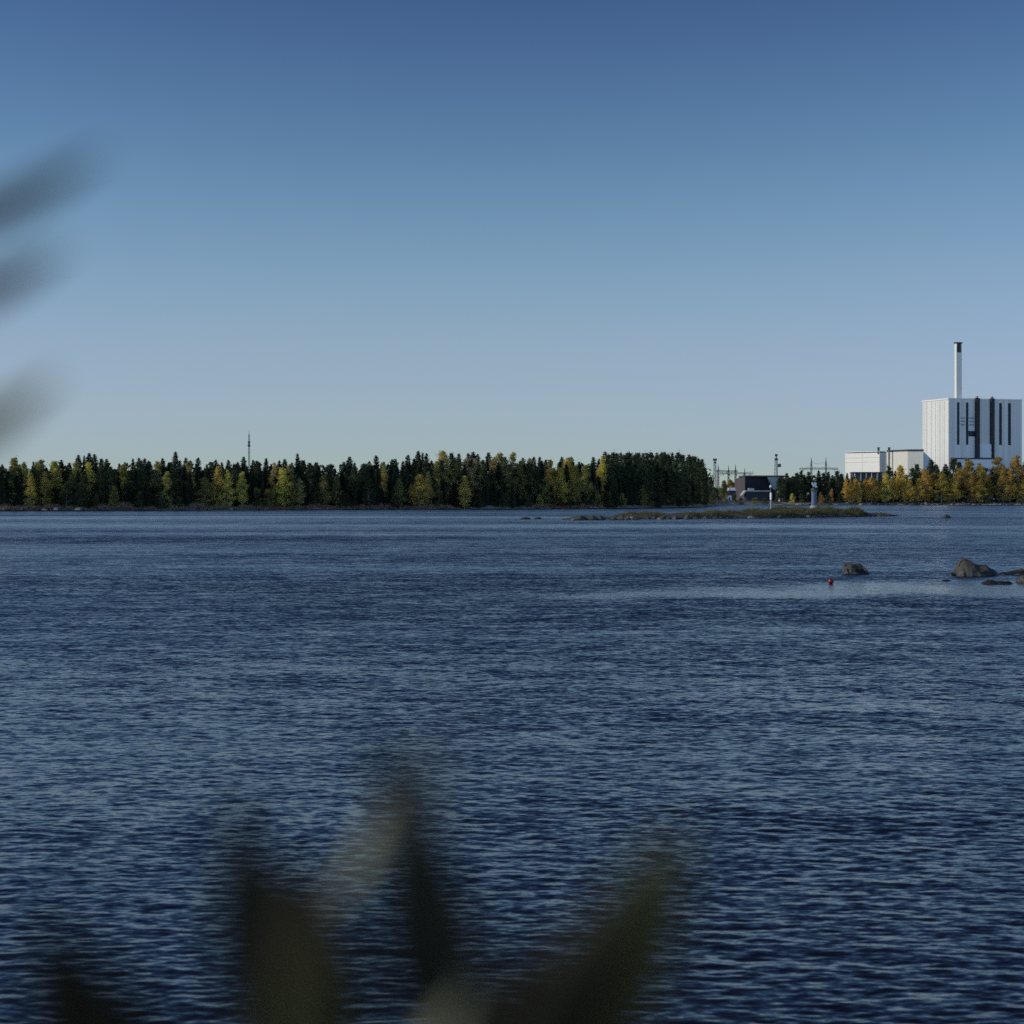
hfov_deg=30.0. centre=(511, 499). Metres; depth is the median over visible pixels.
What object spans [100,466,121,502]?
birch tree
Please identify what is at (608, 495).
shrub
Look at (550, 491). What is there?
spruce tree
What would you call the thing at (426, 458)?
spruce tree
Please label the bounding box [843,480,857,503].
birch tree
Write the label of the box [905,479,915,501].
birch tree
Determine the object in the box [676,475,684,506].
spruce tree
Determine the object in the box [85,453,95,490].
spruce tree
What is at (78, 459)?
spruce tree
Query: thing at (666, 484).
spruce tree
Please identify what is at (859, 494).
birch tree
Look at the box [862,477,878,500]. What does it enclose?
birch tree
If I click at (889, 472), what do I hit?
pine tree
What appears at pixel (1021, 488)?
birch tree
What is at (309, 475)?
tree
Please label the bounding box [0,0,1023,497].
sky
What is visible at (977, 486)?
birch tree
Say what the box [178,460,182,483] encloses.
spruce tree
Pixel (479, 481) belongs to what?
spruce tree
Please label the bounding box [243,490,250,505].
spruce tree
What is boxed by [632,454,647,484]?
pine tree
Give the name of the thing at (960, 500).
spruce tree
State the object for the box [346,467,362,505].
pine tree
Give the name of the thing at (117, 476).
spruce tree
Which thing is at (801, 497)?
shrub
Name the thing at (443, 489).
spruce tree
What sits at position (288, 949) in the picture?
leafy plant
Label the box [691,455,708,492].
pine tree
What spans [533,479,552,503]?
birch tree
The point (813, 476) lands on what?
pine tree
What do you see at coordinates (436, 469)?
birch tree
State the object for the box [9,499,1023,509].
ground
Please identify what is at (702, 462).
spruce tree
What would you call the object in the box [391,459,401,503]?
spruce tree
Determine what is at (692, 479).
spruce tree
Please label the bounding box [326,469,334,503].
pine tree
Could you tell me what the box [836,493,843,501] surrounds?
shrub
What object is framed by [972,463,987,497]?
birch tree
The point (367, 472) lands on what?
spruce tree
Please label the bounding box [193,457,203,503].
spruce tree
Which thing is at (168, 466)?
spruce tree
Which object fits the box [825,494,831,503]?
shrub
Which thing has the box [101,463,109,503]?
pine tree
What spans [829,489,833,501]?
shrub
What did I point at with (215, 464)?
spruce tree
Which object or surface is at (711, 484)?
spruce tree
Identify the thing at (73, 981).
leafy plant
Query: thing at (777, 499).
shrub
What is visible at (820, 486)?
spruce tree
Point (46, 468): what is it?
spruce tree
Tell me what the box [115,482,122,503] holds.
spruce tree
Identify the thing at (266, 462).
spruce tree
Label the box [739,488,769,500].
boathouse
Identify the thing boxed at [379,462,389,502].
birch tree
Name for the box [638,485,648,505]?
birch tree
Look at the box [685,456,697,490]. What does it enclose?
pine tree
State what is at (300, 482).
birch tree
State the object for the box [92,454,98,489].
spruce tree
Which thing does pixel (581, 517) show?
boulder
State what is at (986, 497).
shrub
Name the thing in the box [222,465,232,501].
spruce tree
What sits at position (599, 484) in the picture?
spruce tree
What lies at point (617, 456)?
pine tree
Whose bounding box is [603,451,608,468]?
spruce tree
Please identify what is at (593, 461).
spruce tree
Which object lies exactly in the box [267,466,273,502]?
spruce tree
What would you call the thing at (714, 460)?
radio mast
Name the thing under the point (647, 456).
pine tree
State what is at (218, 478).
birch tree
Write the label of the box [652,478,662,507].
spruce tree
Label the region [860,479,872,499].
birch tree
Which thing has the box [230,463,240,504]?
pine tree
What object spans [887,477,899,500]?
birch tree
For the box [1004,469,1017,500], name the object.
birch tree
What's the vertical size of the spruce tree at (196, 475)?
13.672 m
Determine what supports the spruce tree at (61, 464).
on the ground at (723, 503)
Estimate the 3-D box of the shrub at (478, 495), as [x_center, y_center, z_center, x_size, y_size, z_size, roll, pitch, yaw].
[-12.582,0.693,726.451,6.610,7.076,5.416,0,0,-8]
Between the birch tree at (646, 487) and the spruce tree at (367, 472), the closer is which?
the spruce tree at (367, 472)
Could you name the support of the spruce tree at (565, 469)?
on the ground at (723, 503)
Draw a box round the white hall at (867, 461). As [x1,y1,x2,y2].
[845,447,885,478]
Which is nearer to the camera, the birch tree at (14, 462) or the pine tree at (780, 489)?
the birch tree at (14, 462)
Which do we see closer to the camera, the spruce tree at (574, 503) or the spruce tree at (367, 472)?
the spruce tree at (367, 472)
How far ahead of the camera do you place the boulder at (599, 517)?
326.21 m
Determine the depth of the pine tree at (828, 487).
1253.06 m
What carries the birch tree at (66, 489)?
on the ground at (723, 503)
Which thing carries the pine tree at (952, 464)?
on the ground at (723, 503)
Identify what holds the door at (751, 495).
in the boathouse
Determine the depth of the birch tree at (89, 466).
642.10 m
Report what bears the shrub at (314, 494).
on the ground at (723, 503)
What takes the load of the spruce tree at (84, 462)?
on the ground at (723, 503)
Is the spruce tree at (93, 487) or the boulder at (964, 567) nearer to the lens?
the boulder at (964, 567)
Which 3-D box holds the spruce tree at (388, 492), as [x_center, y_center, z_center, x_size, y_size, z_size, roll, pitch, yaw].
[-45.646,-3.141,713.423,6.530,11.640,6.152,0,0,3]
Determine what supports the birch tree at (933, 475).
on the ground at (723, 503)
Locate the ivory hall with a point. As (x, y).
(907, 459)
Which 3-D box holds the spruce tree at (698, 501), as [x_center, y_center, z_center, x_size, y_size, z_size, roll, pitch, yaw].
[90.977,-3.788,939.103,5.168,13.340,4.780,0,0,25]
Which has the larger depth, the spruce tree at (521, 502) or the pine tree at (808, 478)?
the pine tree at (808, 478)
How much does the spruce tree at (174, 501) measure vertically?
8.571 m
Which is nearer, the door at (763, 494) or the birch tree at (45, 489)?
the birch tree at (45, 489)
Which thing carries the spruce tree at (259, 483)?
on the ground at (723, 503)
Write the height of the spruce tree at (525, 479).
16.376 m
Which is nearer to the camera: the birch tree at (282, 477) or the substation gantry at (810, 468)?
the birch tree at (282, 477)
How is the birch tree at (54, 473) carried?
on the ground at (723, 503)
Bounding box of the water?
[0,505,1023,1023]
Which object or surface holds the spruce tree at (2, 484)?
on the ground at (723, 503)
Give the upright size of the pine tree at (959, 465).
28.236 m
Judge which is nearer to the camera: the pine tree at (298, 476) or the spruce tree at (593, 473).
the pine tree at (298, 476)
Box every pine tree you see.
[4,466,20,498]
[26,468,40,496]
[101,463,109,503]
[123,469,134,497]
[145,469,161,498]
[173,467,180,495]
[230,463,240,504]
[292,468,300,492]
[300,460,306,478]
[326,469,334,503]
[328,463,336,475]
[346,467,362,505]
[416,461,436,497]
[431,460,448,491]
[448,452,454,469]
[481,468,490,496]
[524,462,538,493]
[604,463,617,494]
[608,452,618,477]
[615,453,624,470]
[620,457,636,486]
[621,454,635,475]
[625,451,637,479]
[631,452,649,477]
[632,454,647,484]
[644,453,657,490]
[648,450,662,499]
[648,459,661,506]
[657,453,673,488]
[658,457,671,484]
[659,452,674,479]
[672,462,687,497]
[674,452,683,470]
[679,454,693,488]
[680,466,688,496]
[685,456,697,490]
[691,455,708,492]
[699,466,707,504]
[774,478,784,497]
[781,473,790,489]
[789,476,801,494]
[792,472,801,501]
[798,470,803,491]
[798,479,806,496]
[802,472,811,493]
[808,475,818,492]
[821,473,827,497]
[824,472,830,491]
[825,481,832,500]
[833,471,843,490]
[834,482,842,494]
[839,474,844,495]
[885,466,895,500]
[907,468,921,489]
[909,464,922,485]
[926,459,933,485]
[929,464,945,501]
[944,457,957,500]
[948,473,955,501]
[953,461,961,492]
[992,473,999,493]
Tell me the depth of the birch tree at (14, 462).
633.39 m
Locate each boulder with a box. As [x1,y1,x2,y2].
[569,515,586,519]
[586,515,595,519]
[596,515,605,519]
[616,515,624,519]
[841,563,869,573]
[953,558,999,575]
[981,579,1012,583]
[999,569,1023,574]
[1016,575,1023,582]
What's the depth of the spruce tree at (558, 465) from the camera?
760.49 m
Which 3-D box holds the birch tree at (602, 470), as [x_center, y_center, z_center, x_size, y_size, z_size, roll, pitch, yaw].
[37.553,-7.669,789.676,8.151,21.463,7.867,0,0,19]
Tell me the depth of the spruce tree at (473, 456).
749.24 m
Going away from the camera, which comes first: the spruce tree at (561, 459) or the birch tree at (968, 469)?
the spruce tree at (561, 459)
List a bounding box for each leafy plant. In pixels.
[0,151,104,550]
[29,914,161,1023]
[201,786,388,1023]
[365,708,489,1023]
[479,822,687,1023]
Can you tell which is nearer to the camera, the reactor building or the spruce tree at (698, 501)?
the spruce tree at (698, 501)
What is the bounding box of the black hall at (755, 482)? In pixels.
[735,475,784,500]
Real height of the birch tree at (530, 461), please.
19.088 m
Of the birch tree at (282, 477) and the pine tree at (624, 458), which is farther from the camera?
the pine tree at (624, 458)
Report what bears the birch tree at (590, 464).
on the ground at (723, 503)
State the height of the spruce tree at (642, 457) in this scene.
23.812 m
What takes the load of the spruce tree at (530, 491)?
on the ground at (723, 503)
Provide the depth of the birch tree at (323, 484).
688.43 m
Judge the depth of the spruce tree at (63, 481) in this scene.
639.37 m
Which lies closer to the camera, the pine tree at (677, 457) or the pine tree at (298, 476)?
the pine tree at (298, 476)
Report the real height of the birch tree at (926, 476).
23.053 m
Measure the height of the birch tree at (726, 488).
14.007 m
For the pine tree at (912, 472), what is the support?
on the ground at (723, 503)
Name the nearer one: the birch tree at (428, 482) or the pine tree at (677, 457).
the birch tree at (428, 482)
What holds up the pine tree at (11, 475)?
on the ground at (723, 503)
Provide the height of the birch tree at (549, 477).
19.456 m
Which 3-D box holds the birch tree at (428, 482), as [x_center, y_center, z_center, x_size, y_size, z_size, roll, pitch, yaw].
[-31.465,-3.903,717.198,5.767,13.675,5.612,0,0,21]
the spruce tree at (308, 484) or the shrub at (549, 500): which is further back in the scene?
the shrub at (549, 500)
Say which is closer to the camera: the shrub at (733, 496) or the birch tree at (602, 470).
the birch tree at (602, 470)
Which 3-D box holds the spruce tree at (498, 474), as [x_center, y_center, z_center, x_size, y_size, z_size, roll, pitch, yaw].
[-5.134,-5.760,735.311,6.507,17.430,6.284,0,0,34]
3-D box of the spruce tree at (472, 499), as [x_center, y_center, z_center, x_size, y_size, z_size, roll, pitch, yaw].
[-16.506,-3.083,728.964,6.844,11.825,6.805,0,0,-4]
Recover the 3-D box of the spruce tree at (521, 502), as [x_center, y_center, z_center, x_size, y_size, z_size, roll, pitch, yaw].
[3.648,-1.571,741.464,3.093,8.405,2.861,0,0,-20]
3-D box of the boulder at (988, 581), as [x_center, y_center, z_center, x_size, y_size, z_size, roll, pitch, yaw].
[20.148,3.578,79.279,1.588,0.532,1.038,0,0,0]
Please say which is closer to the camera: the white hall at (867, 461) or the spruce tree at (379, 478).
the spruce tree at (379, 478)
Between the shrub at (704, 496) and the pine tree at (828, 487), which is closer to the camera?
the shrub at (704, 496)
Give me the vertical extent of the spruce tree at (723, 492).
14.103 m
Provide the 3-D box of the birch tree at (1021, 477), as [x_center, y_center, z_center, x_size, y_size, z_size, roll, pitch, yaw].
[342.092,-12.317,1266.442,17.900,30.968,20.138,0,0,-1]
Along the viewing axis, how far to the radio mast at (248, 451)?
960.06 m
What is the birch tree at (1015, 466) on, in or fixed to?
on the ground at (723, 503)
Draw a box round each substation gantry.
[716,464,737,487]
[806,458,837,497]
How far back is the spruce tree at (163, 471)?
654.19 m
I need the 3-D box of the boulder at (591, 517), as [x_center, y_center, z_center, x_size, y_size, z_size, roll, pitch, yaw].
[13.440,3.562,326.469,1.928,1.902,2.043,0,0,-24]
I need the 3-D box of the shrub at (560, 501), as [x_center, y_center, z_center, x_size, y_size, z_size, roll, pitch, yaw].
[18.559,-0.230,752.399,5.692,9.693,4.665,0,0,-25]
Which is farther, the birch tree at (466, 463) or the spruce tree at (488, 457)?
the spruce tree at (488, 457)
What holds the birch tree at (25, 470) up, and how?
on the ground at (723, 503)
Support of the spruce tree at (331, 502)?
on the ground at (723, 503)
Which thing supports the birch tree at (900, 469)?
on the ground at (723, 503)
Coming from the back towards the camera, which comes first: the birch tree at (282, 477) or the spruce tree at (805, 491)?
the spruce tree at (805, 491)
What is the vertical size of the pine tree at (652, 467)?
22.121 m
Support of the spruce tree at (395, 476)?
on the ground at (723, 503)
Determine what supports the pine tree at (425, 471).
on the ground at (723, 503)
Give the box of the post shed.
[850,472,883,495]
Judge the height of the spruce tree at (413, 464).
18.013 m
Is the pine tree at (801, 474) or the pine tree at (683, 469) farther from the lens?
the pine tree at (801, 474)
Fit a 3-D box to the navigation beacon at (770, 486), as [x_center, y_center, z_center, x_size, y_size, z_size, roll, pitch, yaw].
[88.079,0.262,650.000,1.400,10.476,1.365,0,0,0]
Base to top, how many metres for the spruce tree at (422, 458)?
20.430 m
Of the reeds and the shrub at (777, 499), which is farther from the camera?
the shrub at (777, 499)
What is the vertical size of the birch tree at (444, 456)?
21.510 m
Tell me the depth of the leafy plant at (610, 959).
0.33 m
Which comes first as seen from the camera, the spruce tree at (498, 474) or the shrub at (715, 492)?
the spruce tree at (498, 474)
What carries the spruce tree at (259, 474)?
on the ground at (723, 503)
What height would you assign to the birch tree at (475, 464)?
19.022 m
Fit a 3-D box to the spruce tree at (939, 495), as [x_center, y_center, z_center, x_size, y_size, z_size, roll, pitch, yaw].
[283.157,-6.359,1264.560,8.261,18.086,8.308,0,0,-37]
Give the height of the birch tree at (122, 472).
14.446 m
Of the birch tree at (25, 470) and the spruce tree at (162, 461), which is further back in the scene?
the spruce tree at (162, 461)
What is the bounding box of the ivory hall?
[887,447,931,493]
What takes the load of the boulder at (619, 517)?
in the water
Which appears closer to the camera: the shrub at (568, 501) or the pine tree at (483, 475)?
the pine tree at (483, 475)
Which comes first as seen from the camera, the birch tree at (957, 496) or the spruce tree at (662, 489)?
the spruce tree at (662, 489)
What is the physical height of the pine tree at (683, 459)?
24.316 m
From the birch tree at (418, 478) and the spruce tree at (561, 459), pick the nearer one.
the birch tree at (418, 478)
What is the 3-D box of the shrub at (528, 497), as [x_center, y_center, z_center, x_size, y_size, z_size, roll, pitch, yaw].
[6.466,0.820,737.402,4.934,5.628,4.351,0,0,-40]
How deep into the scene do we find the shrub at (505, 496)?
731.02 m
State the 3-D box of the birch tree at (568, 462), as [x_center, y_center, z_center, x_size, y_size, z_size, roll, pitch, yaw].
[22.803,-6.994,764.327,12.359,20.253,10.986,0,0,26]
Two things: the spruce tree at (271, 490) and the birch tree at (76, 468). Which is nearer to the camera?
the birch tree at (76, 468)
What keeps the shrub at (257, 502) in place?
on the ground at (723, 503)
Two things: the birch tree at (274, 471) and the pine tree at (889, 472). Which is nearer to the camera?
the birch tree at (274, 471)
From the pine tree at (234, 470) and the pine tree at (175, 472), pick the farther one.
the pine tree at (234, 470)
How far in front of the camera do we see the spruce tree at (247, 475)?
672.89 m
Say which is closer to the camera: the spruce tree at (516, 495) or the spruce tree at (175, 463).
the spruce tree at (175, 463)
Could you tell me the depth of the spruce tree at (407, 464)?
727.85 m
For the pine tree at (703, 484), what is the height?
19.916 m
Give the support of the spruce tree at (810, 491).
on the ground at (723, 503)
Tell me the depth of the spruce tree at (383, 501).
710.96 m
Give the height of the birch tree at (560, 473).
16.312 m
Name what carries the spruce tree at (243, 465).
on the ground at (723, 503)
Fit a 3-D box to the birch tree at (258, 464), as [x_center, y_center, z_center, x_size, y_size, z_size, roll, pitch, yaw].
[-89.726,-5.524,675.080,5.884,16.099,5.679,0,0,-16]
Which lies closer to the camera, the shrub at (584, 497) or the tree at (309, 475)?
the tree at (309, 475)
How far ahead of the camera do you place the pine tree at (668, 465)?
870.11 m
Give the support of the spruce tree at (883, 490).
on the ground at (723, 503)
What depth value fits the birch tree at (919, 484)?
1256.49 m
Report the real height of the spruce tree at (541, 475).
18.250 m
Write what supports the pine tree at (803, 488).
on the ground at (723, 503)
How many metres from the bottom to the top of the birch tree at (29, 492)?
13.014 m
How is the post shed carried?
on the ground at (723, 503)
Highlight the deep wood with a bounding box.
[0,460,1023,502]
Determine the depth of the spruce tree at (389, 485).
711.87 m
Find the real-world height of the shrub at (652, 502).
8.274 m
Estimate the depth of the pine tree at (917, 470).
1278.76 m
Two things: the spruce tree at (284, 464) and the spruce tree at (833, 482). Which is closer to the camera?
the spruce tree at (284, 464)
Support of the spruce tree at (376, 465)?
on the ground at (723, 503)
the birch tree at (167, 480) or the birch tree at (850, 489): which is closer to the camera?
the birch tree at (167, 480)
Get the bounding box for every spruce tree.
[0,468,5,504]
[3,471,11,504]
[9,476,21,505]
[16,467,24,503]
[20,484,31,504]
[31,482,41,505]
[41,467,52,503]
[51,483,60,504]
[58,459,64,476]
[59,470,70,505]
[59,478,68,504]
[66,462,72,481]
[72,470,80,505]
[74,455,82,484]
[82,456,87,475]
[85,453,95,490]
[89,469,96,505]
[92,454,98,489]
[114,471,122,502]
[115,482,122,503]
[130,459,134,501]
[131,468,141,504]
[140,480,151,506]
[143,458,148,474]
[156,458,166,501]
[156,465,168,506]
[157,483,167,507]
[165,463,171,472]
[170,451,180,501]
[171,484,177,504]
[176,465,192,505]
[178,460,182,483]
[186,472,193,504]
[192,467,200,498]
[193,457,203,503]
[194,479,203,502]
[202,468,215,504]
[212,460,218,486]
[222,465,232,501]
[226,460,232,495]
[234,468,244,503]
[234,491,240,505]
[240,457,246,471]
[241,466,250,504]
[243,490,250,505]
[249,460,255,487]
[253,467,264,502]
[253,479,263,504]
[262,468,268,503]
[263,458,268,471]
[265,483,273,504]
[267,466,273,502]
[272,471,285,506]
[281,459,288,469]
[294,453,301,479]
[297,479,306,505]
[302,475,310,504]
[313,465,321,501]
[329,488,335,505]
[337,471,348,500]
[339,462,346,487]
[346,456,355,492]
[346,479,358,506]
[355,467,365,505]
[362,466,371,502]
[369,465,379,505]
[373,455,379,481]
[374,468,382,504]
[380,489,385,504]
[385,471,392,503]
[385,476,393,503]
[387,459,394,473]
[388,466,400,505]
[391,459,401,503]
[399,470,403,502]
[400,461,404,484]
[402,467,409,501]
[403,455,412,489]
[403,483,412,506]
[410,458,417,485]
[410,469,420,505]
[413,460,429,504]
[415,451,420,466]
[420,452,424,477]
[424,453,429,469]
[430,479,437,505]
[437,479,448,505]
[444,469,450,503]
[455,470,461,505]
[456,453,463,468]
[458,465,469,505]
[459,493,465,507]
[466,453,473,466]
[468,479,474,506]
[470,452,478,468]
[471,470,483,505]
[485,452,492,483]
[488,469,494,501]
[493,462,505,505]
[500,457,510,495]
[508,483,516,507]
[511,466,524,505]
[518,485,523,505]
[521,464,527,502]
[526,484,533,504]
[531,463,537,503]
[534,461,547,503]
[548,485,554,504]
[554,462,565,500]
[559,456,564,468]
[562,464,572,504]
[569,481,576,505]
[578,465,583,493]
[585,470,594,504]
[589,464,598,504]
[591,457,596,469]
[596,476,603,505]
[602,477,613,507]
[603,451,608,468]
[612,477,619,506]
[615,478,623,504]
[635,477,642,505]
[641,453,649,505]
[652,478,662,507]
[658,484,666,505]
[661,472,676,506]
[670,452,674,464]
[673,483,679,503]
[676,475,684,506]
[681,454,698,503]
[683,482,690,506]
[690,485,696,503]
[695,482,701,504]
[700,459,710,500]
[706,475,716,504]
[719,482,729,503]
[782,478,791,501]
[801,475,807,501]
[806,480,813,501]
[815,470,824,501]
[817,480,822,501]
[830,475,837,501]
[877,477,889,502]
[934,483,945,502]
[940,464,952,500]
[955,479,963,501]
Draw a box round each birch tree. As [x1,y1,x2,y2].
[4,457,24,504]
[19,462,29,494]
[22,473,40,505]
[25,459,58,495]
[37,471,54,504]
[47,461,64,502]
[58,482,75,506]
[68,461,81,501]
[73,474,93,506]
[82,462,97,497]
[93,459,108,502]
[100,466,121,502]
[108,486,119,505]
[113,464,131,501]
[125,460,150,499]
[148,461,165,500]
[157,471,174,505]
[165,473,182,503]
[179,461,195,497]
[195,477,215,505]
[209,466,226,505]
[218,469,235,505]
[234,472,248,502]
[254,462,264,497]
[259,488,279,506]
[268,463,279,500]
[271,467,294,506]
[284,475,298,506]
[286,464,297,501]
[293,478,305,504]
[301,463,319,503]
[318,474,331,503]
[331,476,342,504]
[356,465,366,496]
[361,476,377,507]
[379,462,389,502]
[391,478,406,506]
[391,491,401,507]
[406,474,432,505]
[422,472,435,503]
[430,462,445,500]
[431,451,459,497]
[446,457,461,500]
[455,458,476,505]
[457,476,471,508]
[469,458,484,498]
[479,460,490,498]
[487,452,517,498]
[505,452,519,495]
[513,460,527,499]
[522,457,538,496]
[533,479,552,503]
[545,459,560,497]
[549,467,570,503]
[560,457,579,500]
[569,464,585,505]
[579,465,596,501]
[588,462,598,491]
[595,456,611,500]
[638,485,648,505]
[641,480,651,506]
[718,480,729,498]
[726,479,733,487]
[841,478,849,501]
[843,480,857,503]
[851,478,862,500]
[855,482,862,503]
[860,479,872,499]
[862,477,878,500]
[871,479,883,500]
[880,472,892,503]
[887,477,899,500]
[889,464,907,501]
[899,474,911,502]
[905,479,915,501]
[913,478,926,502]
[917,469,936,501]
[925,473,941,501]
[930,472,954,503]
[941,479,954,500]
[948,476,962,502]
[952,468,967,499]
[958,457,981,501]
[964,475,977,501]
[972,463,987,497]
[972,479,989,503]
[982,475,995,500]
[987,454,1009,501]
[994,471,1013,502]
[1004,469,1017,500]
[1009,454,1023,500]
[1016,463,1023,496]
[1016,479,1023,500]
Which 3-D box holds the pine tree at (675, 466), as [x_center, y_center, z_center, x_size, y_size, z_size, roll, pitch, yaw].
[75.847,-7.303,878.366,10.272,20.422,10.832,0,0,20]
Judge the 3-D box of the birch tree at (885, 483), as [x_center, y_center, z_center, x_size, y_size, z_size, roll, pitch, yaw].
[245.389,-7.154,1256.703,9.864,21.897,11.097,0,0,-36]
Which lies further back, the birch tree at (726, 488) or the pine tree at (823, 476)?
the pine tree at (823, 476)
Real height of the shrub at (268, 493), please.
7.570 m
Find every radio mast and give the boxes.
[248,434,249,468]
[713,459,716,495]
[774,454,780,474]
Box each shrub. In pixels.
[72,487,88,507]
[92,492,99,507]
[132,492,143,507]
[157,494,164,508]
[174,496,182,507]
[251,488,261,506]
[310,491,320,504]
[338,493,352,506]
[434,488,443,506]
[471,492,486,507]
[498,493,510,508]
[524,495,535,506]
[535,494,543,505]
[543,498,554,507]
[555,487,564,507]
[563,494,572,507]
[576,494,592,504]
[591,490,604,507]
[603,492,615,507]
[617,493,625,506]
[646,491,657,506]
[700,489,709,505]
[710,487,720,505]
[730,493,738,502]
[773,496,779,503]
[789,494,794,503]
[798,494,806,503]
[818,492,824,503]
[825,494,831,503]
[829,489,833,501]
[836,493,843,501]
[946,495,953,503]
[983,496,989,503]
[1016,495,1023,503]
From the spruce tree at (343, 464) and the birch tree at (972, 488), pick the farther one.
the birch tree at (972, 488)
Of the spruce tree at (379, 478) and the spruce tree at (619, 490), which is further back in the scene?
the spruce tree at (619, 490)
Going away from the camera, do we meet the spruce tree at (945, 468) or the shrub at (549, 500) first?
the shrub at (549, 500)
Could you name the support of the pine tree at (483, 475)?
on the ground at (723, 503)
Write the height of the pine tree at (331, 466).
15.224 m
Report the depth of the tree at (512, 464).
742.48 m
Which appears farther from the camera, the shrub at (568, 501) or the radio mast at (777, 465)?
the radio mast at (777, 465)
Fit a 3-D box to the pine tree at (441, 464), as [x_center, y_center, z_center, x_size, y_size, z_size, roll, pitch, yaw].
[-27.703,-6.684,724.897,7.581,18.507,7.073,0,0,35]
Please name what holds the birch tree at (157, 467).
on the ground at (723, 503)
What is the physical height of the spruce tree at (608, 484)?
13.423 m
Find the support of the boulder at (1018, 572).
in the water
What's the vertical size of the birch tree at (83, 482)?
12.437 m
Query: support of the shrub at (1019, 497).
on the ground at (723, 503)
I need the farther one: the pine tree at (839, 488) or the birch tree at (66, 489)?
the pine tree at (839, 488)
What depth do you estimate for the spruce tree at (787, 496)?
1243.68 m
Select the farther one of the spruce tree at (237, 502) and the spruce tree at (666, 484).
the spruce tree at (666, 484)
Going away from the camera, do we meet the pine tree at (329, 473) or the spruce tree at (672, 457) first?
the pine tree at (329, 473)
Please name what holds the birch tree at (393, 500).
on the ground at (723, 503)
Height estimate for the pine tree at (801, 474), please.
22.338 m
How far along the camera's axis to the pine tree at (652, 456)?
855.20 m
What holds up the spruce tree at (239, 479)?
on the ground at (723, 503)
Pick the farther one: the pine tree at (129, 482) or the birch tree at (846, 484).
the birch tree at (846, 484)
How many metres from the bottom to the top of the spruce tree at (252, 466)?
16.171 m
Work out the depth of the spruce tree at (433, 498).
720.00 m
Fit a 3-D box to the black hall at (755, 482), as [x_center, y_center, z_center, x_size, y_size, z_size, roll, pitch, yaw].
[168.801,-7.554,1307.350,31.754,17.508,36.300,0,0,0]
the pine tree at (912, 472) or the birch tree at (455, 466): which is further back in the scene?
the pine tree at (912, 472)
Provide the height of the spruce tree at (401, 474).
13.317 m
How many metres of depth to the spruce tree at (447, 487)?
728.87 m
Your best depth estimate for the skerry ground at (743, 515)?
357.69 m
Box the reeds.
[0,500,599,509]
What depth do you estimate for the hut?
1273.47 m
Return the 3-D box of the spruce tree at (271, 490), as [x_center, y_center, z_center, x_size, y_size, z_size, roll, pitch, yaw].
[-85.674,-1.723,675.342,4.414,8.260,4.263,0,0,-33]
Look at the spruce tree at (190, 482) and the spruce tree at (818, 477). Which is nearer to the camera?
the spruce tree at (190, 482)
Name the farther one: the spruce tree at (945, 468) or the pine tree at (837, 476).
the spruce tree at (945, 468)
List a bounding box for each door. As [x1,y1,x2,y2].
[749,493,753,500]
[756,493,759,500]
[762,493,766,500]
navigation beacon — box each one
[769,485,771,508]
[810,478,816,507]
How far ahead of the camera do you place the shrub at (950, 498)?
1254.13 m
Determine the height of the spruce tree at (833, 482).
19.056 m
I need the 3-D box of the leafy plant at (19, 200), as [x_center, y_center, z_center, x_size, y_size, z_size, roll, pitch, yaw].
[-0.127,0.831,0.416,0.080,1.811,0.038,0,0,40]
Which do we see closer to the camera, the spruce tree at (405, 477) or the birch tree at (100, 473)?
the birch tree at (100, 473)
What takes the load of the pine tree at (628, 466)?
on the ground at (723, 503)
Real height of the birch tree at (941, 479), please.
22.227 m
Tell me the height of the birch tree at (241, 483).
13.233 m
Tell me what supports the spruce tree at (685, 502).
on the ground at (723, 503)
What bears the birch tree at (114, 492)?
on the ground at (723, 503)
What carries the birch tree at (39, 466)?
on the ground at (723, 503)
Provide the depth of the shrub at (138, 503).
641.35 m
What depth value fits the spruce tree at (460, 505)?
724.23 m
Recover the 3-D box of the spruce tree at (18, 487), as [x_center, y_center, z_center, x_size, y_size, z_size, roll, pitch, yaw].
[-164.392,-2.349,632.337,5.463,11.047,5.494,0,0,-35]
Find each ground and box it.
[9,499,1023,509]
[562,512,899,519]
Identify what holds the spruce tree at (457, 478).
on the ground at (723, 503)
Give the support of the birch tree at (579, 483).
on the ground at (723, 503)
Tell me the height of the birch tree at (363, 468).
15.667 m
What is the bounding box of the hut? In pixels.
[727,488,735,499]
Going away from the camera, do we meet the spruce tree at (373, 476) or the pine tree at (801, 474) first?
the spruce tree at (373, 476)
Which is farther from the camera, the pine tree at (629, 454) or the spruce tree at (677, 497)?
the spruce tree at (677, 497)
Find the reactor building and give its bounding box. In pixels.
[922,342,1021,498]
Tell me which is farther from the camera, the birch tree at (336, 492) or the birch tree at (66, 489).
the birch tree at (336, 492)
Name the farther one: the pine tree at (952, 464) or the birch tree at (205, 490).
the pine tree at (952, 464)
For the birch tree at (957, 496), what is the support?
on the ground at (723, 503)
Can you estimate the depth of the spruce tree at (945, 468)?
1285.16 m
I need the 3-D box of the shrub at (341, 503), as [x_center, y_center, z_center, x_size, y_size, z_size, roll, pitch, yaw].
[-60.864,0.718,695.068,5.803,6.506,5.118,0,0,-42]
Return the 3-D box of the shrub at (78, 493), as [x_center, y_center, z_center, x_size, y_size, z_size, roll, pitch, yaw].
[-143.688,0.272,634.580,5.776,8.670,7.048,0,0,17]
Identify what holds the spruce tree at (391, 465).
on the ground at (723, 503)
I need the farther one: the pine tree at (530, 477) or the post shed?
the post shed
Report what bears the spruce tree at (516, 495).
on the ground at (723, 503)
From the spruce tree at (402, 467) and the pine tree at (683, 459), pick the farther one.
the pine tree at (683, 459)
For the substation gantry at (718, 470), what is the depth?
1479.66 m
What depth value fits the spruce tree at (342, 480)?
703.17 m

